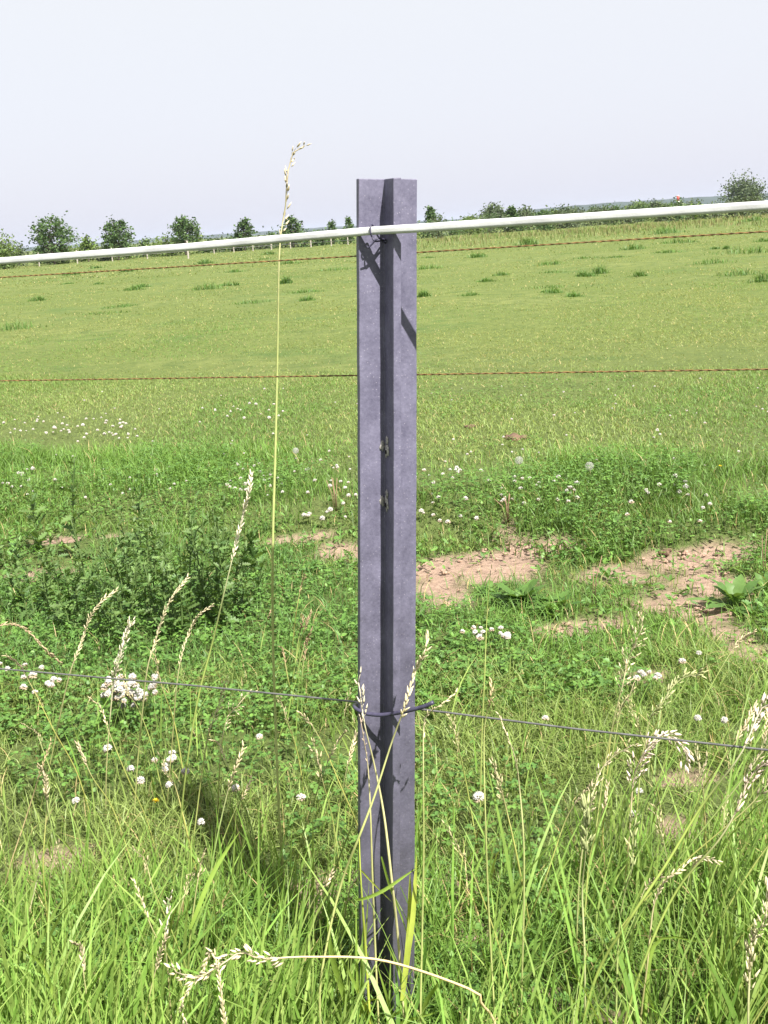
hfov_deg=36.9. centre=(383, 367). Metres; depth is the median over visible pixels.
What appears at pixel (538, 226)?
hedge bush
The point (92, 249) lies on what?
hedge bush
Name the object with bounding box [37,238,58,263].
hedge bush
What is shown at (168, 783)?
clover flower
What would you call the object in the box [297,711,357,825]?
grass stalk
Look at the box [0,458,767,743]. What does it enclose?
ground weeds
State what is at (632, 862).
grass stalk
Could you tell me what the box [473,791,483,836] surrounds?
clover flower
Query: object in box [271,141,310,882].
grass stalk
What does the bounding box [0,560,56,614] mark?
thistle plant
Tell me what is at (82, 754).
grass stalk
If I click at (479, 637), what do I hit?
clover flower
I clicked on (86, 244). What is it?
young tree
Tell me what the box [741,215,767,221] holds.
weed clump
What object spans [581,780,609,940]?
grass stalk
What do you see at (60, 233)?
young tree
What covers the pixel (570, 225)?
hedge bush
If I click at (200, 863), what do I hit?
grass stalk
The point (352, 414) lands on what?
pasture grass
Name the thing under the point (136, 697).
white flower cluster
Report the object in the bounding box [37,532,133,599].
thistle plant
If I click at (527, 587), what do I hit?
dock plant
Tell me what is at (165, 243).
hedge bush
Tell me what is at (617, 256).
weed clump
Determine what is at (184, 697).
clover foliage
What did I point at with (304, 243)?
hedge bush
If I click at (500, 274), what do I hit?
weed clump
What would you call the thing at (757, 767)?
grass stalk
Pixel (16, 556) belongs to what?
thistle plant
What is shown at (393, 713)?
post tie
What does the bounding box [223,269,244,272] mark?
weed clump
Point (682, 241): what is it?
weed clump
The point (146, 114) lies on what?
sky
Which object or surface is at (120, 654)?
grass stalk
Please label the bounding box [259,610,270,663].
grass stalk
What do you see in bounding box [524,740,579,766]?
dock plant
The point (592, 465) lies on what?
dandelion clock
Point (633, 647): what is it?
grass stalk
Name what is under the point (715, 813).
grass stalk
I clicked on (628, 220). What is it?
hedge bush
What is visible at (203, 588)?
thistle plant
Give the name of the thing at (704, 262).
weed clump
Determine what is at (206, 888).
grass blade
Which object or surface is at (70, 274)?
weed clump
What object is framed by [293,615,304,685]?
grass stalk
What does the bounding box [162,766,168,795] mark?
clover flower
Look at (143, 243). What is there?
hedge bush
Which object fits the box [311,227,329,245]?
hedge bush
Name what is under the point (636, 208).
hedge bush
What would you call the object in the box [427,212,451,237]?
hedge bush
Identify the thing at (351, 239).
hedge bush
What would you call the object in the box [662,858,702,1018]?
grass stalk
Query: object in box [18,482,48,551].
thistle plant
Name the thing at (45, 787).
grass stalk
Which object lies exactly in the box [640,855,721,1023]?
grass stalk
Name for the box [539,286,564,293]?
weed clump
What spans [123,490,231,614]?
thistle plant
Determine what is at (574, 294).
weed clump
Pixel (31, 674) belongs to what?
clover flower
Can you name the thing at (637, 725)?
grass stalk
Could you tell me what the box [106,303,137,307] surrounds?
weed clump
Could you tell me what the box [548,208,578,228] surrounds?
hedge bush
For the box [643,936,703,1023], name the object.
grass stalk
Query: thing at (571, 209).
distant tree
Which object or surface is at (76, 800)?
clover flower
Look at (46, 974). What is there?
grass blade
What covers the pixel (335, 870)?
grass stalk
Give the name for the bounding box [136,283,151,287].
weed clump
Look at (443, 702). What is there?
grass stalk
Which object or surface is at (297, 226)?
young tree
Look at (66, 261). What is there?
hedge bush
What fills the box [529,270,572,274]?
weed clump
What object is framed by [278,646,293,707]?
grass stalk
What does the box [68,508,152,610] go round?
thistle plant
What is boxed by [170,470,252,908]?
grass stalk
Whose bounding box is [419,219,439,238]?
hedge bush
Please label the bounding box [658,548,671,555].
soil clod
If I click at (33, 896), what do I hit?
grass stalk
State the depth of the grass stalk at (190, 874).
2.03 m
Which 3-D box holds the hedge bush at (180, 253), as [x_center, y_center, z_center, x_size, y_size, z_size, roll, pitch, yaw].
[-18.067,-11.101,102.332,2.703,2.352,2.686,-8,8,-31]
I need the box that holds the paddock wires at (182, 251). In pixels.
[18,240,345,263]
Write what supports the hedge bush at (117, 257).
on the ground at (670, 355)
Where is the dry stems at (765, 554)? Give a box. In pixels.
[762,528,767,575]
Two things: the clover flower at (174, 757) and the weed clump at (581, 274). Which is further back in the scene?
the weed clump at (581, 274)
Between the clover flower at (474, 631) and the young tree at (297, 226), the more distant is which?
the young tree at (297, 226)
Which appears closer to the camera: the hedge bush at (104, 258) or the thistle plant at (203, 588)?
the thistle plant at (203, 588)
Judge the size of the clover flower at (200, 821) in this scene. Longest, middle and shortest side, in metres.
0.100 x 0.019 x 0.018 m
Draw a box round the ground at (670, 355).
[0,211,767,1023]
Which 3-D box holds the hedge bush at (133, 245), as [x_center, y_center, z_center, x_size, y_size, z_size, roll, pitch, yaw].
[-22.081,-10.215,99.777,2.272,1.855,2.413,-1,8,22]
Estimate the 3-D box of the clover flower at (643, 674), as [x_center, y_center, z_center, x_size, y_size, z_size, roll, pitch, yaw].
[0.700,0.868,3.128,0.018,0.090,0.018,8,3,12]
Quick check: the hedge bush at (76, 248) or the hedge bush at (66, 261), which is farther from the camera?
the hedge bush at (76, 248)
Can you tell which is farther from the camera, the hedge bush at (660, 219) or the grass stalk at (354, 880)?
the hedge bush at (660, 219)
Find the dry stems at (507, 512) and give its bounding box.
[496,493,509,522]
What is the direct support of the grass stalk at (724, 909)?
on the ground at (670, 355)
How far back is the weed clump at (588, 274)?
23.66 m
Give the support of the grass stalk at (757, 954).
on the ground at (670, 355)
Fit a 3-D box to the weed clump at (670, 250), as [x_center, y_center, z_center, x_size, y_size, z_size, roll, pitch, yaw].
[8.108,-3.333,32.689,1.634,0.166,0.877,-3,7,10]
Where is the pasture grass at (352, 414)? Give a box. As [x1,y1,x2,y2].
[0,215,767,489]
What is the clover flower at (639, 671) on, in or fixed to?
on the ground at (670, 355)
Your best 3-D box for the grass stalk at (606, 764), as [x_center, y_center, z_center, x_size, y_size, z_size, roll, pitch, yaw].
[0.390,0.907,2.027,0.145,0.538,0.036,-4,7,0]
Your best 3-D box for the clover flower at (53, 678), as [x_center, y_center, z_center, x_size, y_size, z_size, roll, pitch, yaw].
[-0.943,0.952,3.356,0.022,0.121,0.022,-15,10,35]
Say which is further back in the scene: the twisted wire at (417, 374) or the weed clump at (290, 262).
the weed clump at (290, 262)
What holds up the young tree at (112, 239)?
on the ground at (670, 355)
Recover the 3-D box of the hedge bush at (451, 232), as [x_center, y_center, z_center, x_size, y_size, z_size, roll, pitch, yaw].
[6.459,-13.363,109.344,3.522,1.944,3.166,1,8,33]
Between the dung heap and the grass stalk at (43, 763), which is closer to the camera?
the grass stalk at (43, 763)
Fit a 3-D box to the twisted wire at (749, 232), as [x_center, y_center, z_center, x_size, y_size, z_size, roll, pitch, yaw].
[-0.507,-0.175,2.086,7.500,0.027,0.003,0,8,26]
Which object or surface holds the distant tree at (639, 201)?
on the ground at (670, 355)
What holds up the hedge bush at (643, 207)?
on the ground at (670, 355)
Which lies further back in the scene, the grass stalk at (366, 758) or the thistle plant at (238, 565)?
the thistle plant at (238, 565)
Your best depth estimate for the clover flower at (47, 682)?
3.33 m
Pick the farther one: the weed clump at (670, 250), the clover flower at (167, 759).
the weed clump at (670, 250)
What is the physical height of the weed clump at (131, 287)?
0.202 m
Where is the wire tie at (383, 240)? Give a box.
[367,224,385,248]
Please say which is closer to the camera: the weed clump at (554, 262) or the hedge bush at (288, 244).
the weed clump at (554, 262)
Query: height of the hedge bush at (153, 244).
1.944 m
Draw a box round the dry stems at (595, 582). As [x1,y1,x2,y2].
[592,556,601,601]
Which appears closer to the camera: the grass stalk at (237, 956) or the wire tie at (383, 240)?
the grass stalk at (237, 956)
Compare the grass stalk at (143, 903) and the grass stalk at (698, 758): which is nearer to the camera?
the grass stalk at (143, 903)
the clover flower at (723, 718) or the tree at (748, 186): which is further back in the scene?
the tree at (748, 186)
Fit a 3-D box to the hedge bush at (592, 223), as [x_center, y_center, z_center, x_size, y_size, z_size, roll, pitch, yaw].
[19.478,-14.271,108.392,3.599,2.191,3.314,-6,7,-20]
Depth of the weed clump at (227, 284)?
30.85 m
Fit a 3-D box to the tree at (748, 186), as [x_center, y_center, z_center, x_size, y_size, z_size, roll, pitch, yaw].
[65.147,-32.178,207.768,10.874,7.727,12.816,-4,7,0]
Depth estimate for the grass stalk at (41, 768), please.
2.17 m
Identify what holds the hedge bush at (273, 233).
on the ground at (670, 355)
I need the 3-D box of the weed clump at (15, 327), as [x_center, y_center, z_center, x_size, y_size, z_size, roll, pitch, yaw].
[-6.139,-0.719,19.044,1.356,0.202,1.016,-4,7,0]
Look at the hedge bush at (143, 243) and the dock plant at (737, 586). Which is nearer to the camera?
the dock plant at (737, 586)
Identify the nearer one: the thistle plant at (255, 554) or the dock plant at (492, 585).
the dock plant at (492, 585)
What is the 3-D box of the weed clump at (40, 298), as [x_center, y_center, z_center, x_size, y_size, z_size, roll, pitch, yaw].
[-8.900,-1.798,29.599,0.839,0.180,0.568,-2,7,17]
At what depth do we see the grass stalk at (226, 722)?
2.67 m
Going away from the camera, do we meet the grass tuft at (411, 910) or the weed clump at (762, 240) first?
the grass tuft at (411, 910)
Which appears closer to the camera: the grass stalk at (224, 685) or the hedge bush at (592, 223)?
the grass stalk at (224, 685)
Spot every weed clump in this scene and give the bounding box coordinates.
[0,320,52,331]
[21,295,47,301]
[58,271,82,275]
[77,310,132,315]
[99,304,145,308]
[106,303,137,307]
[123,285,144,290]
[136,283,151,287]
[187,282,227,290]
[193,257,217,264]
[217,281,246,285]
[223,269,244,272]
[229,299,282,304]
[273,261,301,264]
[277,275,294,283]
[283,288,323,293]
[299,295,321,300]
[312,267,356,270]
[417,264,452,269]
[417,288,431,297]
[454,290,479,296]
[466,251,487,257]
[477,277,499,281]
[492,271,514,275]
[512,235,542,245]
[513,284,574,289]
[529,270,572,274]
[534,259,570,265]
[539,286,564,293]
[564,291,585,296]
[569,256,602,259]
[575,269,586,276]
[579,270,602,276]
[589,262,611,273]
[599,255,638,258]
[611,243,652,250]
[631,268,647,276]
[643,225,688,234]
[653,237,699,244]
[653,248,687,252]
[693,257,742,264]
[704,243,767,255]
[707,267,763,277]
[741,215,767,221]
[742,270,767,282]
[753,237,767,241]
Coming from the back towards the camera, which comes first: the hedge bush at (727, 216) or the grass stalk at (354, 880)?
the hedge bush at (727, 216)
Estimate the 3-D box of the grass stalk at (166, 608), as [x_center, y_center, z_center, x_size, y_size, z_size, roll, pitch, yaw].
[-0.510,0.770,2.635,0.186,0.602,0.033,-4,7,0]
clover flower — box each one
[5,666,14,686]
[19,684,26,720]
[27,672,37,708]
[45,680,52,707]
[47,682,54,695]
[50,676,66,707]
[56,678,61,701]
[72,797,85,833]
[103,744,116,782]
[127,765,134,798]
[135,776,144,815]
[151,757,157,785]
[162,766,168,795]
[165,757,173,795]
[166,781,177,815]
[168,750,175,773]
[168,754,176,789]
[180,767,189,810]
[197,818,204,856]
[231,784,245,820]
[255,733,262,765]
[296,793,305,841]
[472,629,481,653]
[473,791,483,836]
[475,633,483,671]
[489,627,494,652]
[504,635,510,660]
[541,715,548,741]
[633,675,640,702]
[636,788,645,825]
[637,669,644,696]
[639,672,645,702]
[654,672,661,694]
[678,658,685,695]
[692,714,701,740]
[696,651,701,676]
[721,716,733,753]
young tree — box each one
[25,211,87,263]
[79,234,95,261]
[98,215,135,259]
[167,214,201,254]
[233,217,257,250]
[277,215,303,247]
[325,219,338,242]
[343,216,353,240]
[423,205,439,231]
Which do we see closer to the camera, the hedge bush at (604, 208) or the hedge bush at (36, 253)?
the hedge bush at (36, 253)
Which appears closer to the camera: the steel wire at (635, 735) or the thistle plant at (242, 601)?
the steel wire at (635, 735)
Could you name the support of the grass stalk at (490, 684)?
on the ground at (670, 355)
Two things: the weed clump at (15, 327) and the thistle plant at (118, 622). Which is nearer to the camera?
the thistle plant at (118, 622)
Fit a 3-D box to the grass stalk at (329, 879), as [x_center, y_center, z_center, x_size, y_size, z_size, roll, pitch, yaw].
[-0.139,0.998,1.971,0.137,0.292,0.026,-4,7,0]
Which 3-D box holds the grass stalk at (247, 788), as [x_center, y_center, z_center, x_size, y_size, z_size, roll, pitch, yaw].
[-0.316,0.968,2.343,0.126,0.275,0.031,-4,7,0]
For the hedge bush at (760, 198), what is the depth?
110.52 m
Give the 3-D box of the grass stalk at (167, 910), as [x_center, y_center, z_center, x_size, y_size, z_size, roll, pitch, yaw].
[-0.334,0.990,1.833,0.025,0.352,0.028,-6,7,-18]
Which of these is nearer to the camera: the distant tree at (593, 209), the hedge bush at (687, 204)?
the hedge bush at (687, 204)
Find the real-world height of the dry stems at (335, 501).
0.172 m
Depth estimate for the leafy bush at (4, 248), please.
87.17 m
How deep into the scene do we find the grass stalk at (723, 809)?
2.10 m
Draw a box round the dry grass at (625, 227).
[417,213,767,248]
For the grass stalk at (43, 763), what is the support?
on the ground at (670, 355)
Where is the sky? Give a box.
[0,0,767,247]
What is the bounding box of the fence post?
[356,178,416,1023]
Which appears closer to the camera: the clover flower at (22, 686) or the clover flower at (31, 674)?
the clover flower at (22, 686)
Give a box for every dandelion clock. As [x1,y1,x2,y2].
[515,456,522,466]
[586,462,593,482]
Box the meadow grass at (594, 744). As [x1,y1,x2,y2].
[0,472,767,1023]
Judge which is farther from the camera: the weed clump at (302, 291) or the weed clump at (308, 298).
the weed clump at (302, 291)
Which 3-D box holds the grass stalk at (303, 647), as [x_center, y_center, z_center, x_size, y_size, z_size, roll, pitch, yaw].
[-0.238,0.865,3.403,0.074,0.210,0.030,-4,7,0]
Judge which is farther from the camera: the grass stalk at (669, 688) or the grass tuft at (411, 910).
the grass stalk at (669, 688)
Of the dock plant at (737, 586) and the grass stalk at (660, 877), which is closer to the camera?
the grass stalk at (660, 877)
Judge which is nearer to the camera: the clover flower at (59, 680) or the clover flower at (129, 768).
the clover flower at (129, 768)
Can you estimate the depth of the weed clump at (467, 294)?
19.59 m
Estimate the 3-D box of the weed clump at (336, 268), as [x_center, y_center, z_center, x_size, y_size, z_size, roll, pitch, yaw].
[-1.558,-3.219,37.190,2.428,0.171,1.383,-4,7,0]
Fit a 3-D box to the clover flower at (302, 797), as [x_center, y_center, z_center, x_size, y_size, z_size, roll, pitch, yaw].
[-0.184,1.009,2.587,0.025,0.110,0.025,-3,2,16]
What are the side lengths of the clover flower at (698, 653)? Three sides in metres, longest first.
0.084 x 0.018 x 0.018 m
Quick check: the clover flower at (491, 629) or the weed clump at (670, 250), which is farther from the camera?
the weed clump at (670, 250)
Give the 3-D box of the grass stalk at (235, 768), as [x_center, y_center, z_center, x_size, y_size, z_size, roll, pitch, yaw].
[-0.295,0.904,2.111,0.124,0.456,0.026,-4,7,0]
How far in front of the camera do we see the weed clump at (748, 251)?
28.92 m
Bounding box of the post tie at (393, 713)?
[352,700,433,716]
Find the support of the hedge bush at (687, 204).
on the ground at (670, 355)
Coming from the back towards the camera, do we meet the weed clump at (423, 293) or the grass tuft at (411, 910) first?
the weed clump at (423, 293)
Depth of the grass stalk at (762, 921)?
1.96 m
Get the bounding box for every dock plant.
[292,559,328,573]
[323,751,357,774]
[472,580,507,595]
[483,578,557,605]
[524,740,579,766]
[526,589,581,616]
[585,566,622,580]
[686,574,767,616]
[745,572,767,590]
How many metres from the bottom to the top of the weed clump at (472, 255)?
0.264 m
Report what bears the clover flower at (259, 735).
on the ground at (670, 355)
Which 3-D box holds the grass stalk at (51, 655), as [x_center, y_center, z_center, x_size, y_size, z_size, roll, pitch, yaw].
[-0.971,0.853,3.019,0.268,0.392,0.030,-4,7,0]
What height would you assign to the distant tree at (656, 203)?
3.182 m
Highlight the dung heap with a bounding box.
[505,433,526,440]
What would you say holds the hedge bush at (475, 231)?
on the ground at (670, 355)
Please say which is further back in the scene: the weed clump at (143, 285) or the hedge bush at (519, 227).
the hedge bush at (519, 227)
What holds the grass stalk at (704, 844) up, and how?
on the ground at (670, 355)
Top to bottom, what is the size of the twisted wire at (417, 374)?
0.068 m
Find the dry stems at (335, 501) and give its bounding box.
[326,480,336,510]
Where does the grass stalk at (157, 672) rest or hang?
on the ground at (670, 355)
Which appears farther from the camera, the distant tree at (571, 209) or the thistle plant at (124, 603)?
the distant tree at (571, 209)
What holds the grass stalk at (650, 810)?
on the ground at (670, 355)
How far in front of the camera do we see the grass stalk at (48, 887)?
1.96 m
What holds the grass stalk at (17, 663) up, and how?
on the ground at (670, 355)
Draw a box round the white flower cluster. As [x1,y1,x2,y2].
[100,673,157,734]
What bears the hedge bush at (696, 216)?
on the ground at (670, 355)
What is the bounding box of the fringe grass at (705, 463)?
[0,428,767,571]
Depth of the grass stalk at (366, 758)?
1.82 m
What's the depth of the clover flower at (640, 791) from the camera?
2.50 m
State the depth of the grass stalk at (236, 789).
2.48 m
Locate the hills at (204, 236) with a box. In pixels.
[9,219,459,250]
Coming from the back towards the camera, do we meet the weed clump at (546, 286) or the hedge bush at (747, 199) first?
the hedge bush at (747, 199)
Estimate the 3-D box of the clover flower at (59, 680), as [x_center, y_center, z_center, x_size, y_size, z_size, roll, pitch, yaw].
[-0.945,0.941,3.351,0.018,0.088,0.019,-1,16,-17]
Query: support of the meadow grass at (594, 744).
on the ground at (670, 355)
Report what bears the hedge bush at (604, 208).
on the ground at (670, 355)
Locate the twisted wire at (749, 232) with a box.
[0,230,767,277]
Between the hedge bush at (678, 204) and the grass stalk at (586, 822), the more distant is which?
the hedge bush at (678, 204)
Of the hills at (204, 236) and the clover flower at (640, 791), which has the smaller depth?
the clover flower at (640, 791)
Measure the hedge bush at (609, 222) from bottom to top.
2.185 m
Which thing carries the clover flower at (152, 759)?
on the ground at (670, 355)
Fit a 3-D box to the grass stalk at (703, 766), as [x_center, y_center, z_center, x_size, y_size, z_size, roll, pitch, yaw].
[0.478,0.888,2.067,0.241,0.390,0.036,-5,7,-6]
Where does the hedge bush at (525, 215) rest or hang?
on the ground at (670, 355)
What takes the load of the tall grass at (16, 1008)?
on the ground at (670, 355)
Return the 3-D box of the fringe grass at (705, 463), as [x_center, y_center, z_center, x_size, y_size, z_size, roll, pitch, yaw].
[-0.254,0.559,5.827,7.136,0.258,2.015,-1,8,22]
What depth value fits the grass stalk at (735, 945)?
1.83 m
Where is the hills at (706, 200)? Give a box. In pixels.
[303,193,767,231]
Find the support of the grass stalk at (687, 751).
on the ground at (670, 355)
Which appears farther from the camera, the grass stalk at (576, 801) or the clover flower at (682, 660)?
the clover flower at (682, 660)
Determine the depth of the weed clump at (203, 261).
58.55 m
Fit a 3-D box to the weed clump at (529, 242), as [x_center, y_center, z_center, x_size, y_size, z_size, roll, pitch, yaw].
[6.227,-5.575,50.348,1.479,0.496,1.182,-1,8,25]
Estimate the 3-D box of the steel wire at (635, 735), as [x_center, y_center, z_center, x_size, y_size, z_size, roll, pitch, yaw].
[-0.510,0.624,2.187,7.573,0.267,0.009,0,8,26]
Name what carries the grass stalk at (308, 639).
on the ground at (670, 355)
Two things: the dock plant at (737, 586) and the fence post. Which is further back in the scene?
the dock plant at (737, 586)
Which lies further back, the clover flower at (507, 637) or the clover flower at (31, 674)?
the clover flower at (507, 637)
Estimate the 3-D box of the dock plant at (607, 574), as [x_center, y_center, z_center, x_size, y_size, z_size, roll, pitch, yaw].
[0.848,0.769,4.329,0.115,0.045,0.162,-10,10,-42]
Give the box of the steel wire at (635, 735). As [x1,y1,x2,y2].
[0,668,767,750]
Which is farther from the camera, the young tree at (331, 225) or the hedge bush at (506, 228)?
the hedge bush at (506, 228)
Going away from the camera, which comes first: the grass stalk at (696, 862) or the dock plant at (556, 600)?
the grass stalk at (696, 862)
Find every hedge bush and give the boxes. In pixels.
[8,240,34,266]
[30,246,44,264]
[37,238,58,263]
[46,243,84,264]
[65,240,89,261]
[77,239,102,260]
[92,243,115,260]
[104,242,132,259]
[121,240,141,258]
[132,236,150,256]
[139,236,174,256]
[152,230,180,256]
[167,230,193,254]
[190,227,211,253]
[202,234,213,252]
[208,232,234,252]
[222,233,246,251]
[250,232,281,249]
[262,225,286,247]
[274,242,299,247]
[292,228,319,246]
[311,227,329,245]
[323,238,340,243]
[336,224,355,244]
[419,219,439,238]
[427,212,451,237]
[445,217,467,235]
[456,215,490,235]
[469,211,495,233]
[483,212,501,232]
[496,213,515,232]
[508,216,529,231]
[518,205,535,230]
[527,212,552,229]
[536,212,554,231]
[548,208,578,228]
[554,211,585,228]
[577,205,607,225]
[595,203,611,224]
[602,203,624,225]
[615,207,641,224]
[624,203,645,222]
[630,201,654,221]
[645,203,664,221]
[654,202,674,221]
[667,196,689,222]
[678,198,708,219]
[685,201,707,219]
[698,200,722,218]
[718,194,741,217]
[736,191,756,216]
[749,192,764,213]
[750,198,767,214]
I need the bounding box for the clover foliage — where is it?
[0,361,767,1023]
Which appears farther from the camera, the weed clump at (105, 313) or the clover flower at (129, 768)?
the weed clump at (105, 313)
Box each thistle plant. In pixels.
[0,532,55,578]
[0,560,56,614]
[5,549,99,632]
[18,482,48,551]
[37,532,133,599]
[43,556,145,642]
[59,456,95,556]
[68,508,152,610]
[85,556,189,653]
[91,516,189,642]
[114,506,201,592]
[122,484,151,560]
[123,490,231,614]
[156,516,230,642]
[157,505,239,631]
[173,514,250,598]
[220,556,275,621]
[241,528,269,579]
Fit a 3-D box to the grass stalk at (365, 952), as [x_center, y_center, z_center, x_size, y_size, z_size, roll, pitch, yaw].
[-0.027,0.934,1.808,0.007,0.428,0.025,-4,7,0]
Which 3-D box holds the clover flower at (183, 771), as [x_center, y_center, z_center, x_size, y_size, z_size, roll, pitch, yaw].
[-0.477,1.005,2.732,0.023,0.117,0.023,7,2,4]
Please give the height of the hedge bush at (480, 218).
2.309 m
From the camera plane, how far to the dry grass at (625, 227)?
74.03 m
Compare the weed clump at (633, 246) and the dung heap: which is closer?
the dung heap
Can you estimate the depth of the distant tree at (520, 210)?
148.59 m
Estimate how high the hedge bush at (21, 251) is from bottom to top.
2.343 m
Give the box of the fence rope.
[0,201,767,264]
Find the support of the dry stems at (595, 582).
on the ground at (670, 355)
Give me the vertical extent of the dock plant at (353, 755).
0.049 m
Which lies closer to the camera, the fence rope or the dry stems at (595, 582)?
the fence rope
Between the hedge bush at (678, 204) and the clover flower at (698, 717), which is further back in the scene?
the hedge bush at (678, 204)
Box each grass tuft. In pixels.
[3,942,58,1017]
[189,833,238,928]
[327,855,448,1023]
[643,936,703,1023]
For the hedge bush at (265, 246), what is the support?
on the ground at (670, 355)
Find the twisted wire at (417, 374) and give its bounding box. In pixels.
[0,368,767,380]
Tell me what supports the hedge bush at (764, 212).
on the ground at (670, 355)
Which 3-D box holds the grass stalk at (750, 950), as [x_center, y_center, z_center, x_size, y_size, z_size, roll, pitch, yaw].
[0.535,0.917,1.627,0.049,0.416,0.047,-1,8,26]
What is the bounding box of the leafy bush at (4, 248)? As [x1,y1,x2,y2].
[0,229,27,268]
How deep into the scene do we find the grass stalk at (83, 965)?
1.77 m
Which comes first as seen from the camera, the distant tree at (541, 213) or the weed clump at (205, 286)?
the weed clump at (205, 286)
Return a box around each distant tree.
[475,201,506,228]
[502,204,519,217]
[516,204,535,216]
[531,210,551,215]
[552,204,583,213]
[586,205,602,212]
[625,199,651,209]
[649,198,664,207]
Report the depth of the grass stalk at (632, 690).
2.55 m
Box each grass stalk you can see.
[0,621,61,663]
[1,737,51,896]
[2,654,91,817]
[21,723,84,859]
[26,870,39,954]
[37,764,71,961]
[39,587,118,812]
[42,772,48,918]
[43,840,59,974]
[69,940,91,1023]
[74,740,137,880]
[88,697,158,860]
[105,617,134,825]
[119,673,169,815]
[130,877,187,1006]
[132,846,196,1016]
[133,574,189,824]
[145,932,169,1017]
[151,650,186,799]
[157,751,202,889]
[159,890,172,1022]
[163,943,495,1023]
[166,603,213,805]
[169,867,194,980]
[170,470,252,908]
[178,947,226,1023]
[187,849,205,1000]
[192,675,229,850]
[202,740,246,950]
[209,739,257,860]
[214,774,254,866]
[217,689,257,815]
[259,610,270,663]
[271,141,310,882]
[273,867,336,1018]
[276,695,304,803]
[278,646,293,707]
[284,730,346,911]
[292,574,306,651]
[292,608,312,684]
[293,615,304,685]
[296,626,312,680]
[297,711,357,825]
[301,638,309,720]
[307,738,343,903]
[311,812,357,962]
[318,630,431,1023]
[332,730,357,890]
[337,689,350,782]
[337,869,357,1020]
[354,668,404,1019]
[358,831,371,1023]
[359,714,379,1023]
[420,688,457,1023]
[441,819,514,1004]
[446,714,477,851]
[479,570,490,831]
[483,677,495,1021]
[489,756,531,937]
[491,774,525,912]
[495,711,524,1023]
[511,779,593,974]
[576,739,641,941]
[577,777,767,987]
[579,789,595,1010]
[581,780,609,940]
[582,692,767,1023]
[588,612,646,884]
[589,874,663,1019]
[593,750,707,954]
[600,697,627,879]
[602,677,637,820]
[608,736,767,982]
[615,811,639,1023]
[622,694,664,836]
[623,729,694,890]
[624,760,767,1023]
[626,667,707,878]
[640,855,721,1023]
[648,802,684,989]
[650,629,756,798]
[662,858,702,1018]
[669,700,757,889]
[673,846,767,1000]
[690,740,713,911]
[693,849,766,977]
[694,911,765,1023]
[711,791,730,922]
[720,934,767,1023]
[743,875,767,1023]
[751,707,767,837]
[752,1000,767,1023]
[758,899,767,967]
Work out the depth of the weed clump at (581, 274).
23.81 m
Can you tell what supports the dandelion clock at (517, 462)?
on the ground at (670, 355)
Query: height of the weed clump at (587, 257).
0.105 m
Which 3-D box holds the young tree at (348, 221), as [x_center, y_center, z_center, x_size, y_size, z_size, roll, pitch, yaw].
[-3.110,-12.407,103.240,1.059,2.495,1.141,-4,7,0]
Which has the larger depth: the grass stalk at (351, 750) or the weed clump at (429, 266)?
the weed clump at (429, 266)
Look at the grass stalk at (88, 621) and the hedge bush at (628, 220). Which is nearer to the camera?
the grass stalk at (88, 621)
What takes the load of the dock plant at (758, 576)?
on the ground at (670, 355)
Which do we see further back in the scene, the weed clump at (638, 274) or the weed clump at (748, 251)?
the weed clump at (748, 251)
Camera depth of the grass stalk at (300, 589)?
3.69 m
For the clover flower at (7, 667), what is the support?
on the ground at (670, 355)
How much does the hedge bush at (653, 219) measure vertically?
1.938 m
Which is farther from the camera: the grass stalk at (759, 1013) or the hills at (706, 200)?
the hills at (706, 200)
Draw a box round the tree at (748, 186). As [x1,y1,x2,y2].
[715,168,767,202]
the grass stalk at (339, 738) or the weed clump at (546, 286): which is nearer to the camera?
the grass stalk at (339, 738)
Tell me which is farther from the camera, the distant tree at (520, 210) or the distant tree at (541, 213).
the distant tree at (520, 210)
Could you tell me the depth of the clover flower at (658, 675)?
3.11 m
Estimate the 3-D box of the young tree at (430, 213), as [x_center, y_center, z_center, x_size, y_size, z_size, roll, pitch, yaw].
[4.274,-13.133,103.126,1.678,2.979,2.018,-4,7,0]
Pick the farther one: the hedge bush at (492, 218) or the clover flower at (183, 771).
the hedge bush at (492, 218)
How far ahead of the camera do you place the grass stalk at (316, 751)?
2.31 m
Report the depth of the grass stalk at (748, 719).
2.25 m
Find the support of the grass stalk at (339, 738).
on the ground at (670, 355)
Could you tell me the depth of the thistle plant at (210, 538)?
3.97 m
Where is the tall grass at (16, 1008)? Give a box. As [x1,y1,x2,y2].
[0,632,767,1023]
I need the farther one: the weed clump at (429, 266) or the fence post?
the weed clump at (429, 266)
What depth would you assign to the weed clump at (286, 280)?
30.19 m
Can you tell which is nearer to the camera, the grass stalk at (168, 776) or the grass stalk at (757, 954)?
the grass stalk at (757, 954)
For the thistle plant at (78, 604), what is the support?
on the ground at (670, 355)
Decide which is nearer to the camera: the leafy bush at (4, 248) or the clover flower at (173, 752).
the clover flower at (173, 752)
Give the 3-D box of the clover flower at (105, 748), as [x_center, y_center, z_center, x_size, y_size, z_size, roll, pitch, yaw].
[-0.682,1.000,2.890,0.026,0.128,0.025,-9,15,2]
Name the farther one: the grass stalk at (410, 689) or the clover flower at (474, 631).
the clover flower at (474, 631)
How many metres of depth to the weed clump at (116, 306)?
23.79 m
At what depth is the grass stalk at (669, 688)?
2.24 m
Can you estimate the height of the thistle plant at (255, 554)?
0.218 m
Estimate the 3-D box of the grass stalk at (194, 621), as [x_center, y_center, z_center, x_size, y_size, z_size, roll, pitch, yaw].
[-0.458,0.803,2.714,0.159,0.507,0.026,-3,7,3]
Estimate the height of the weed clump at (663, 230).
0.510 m
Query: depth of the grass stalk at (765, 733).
2.37 m
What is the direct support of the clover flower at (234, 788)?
on the ground at (670, 355)

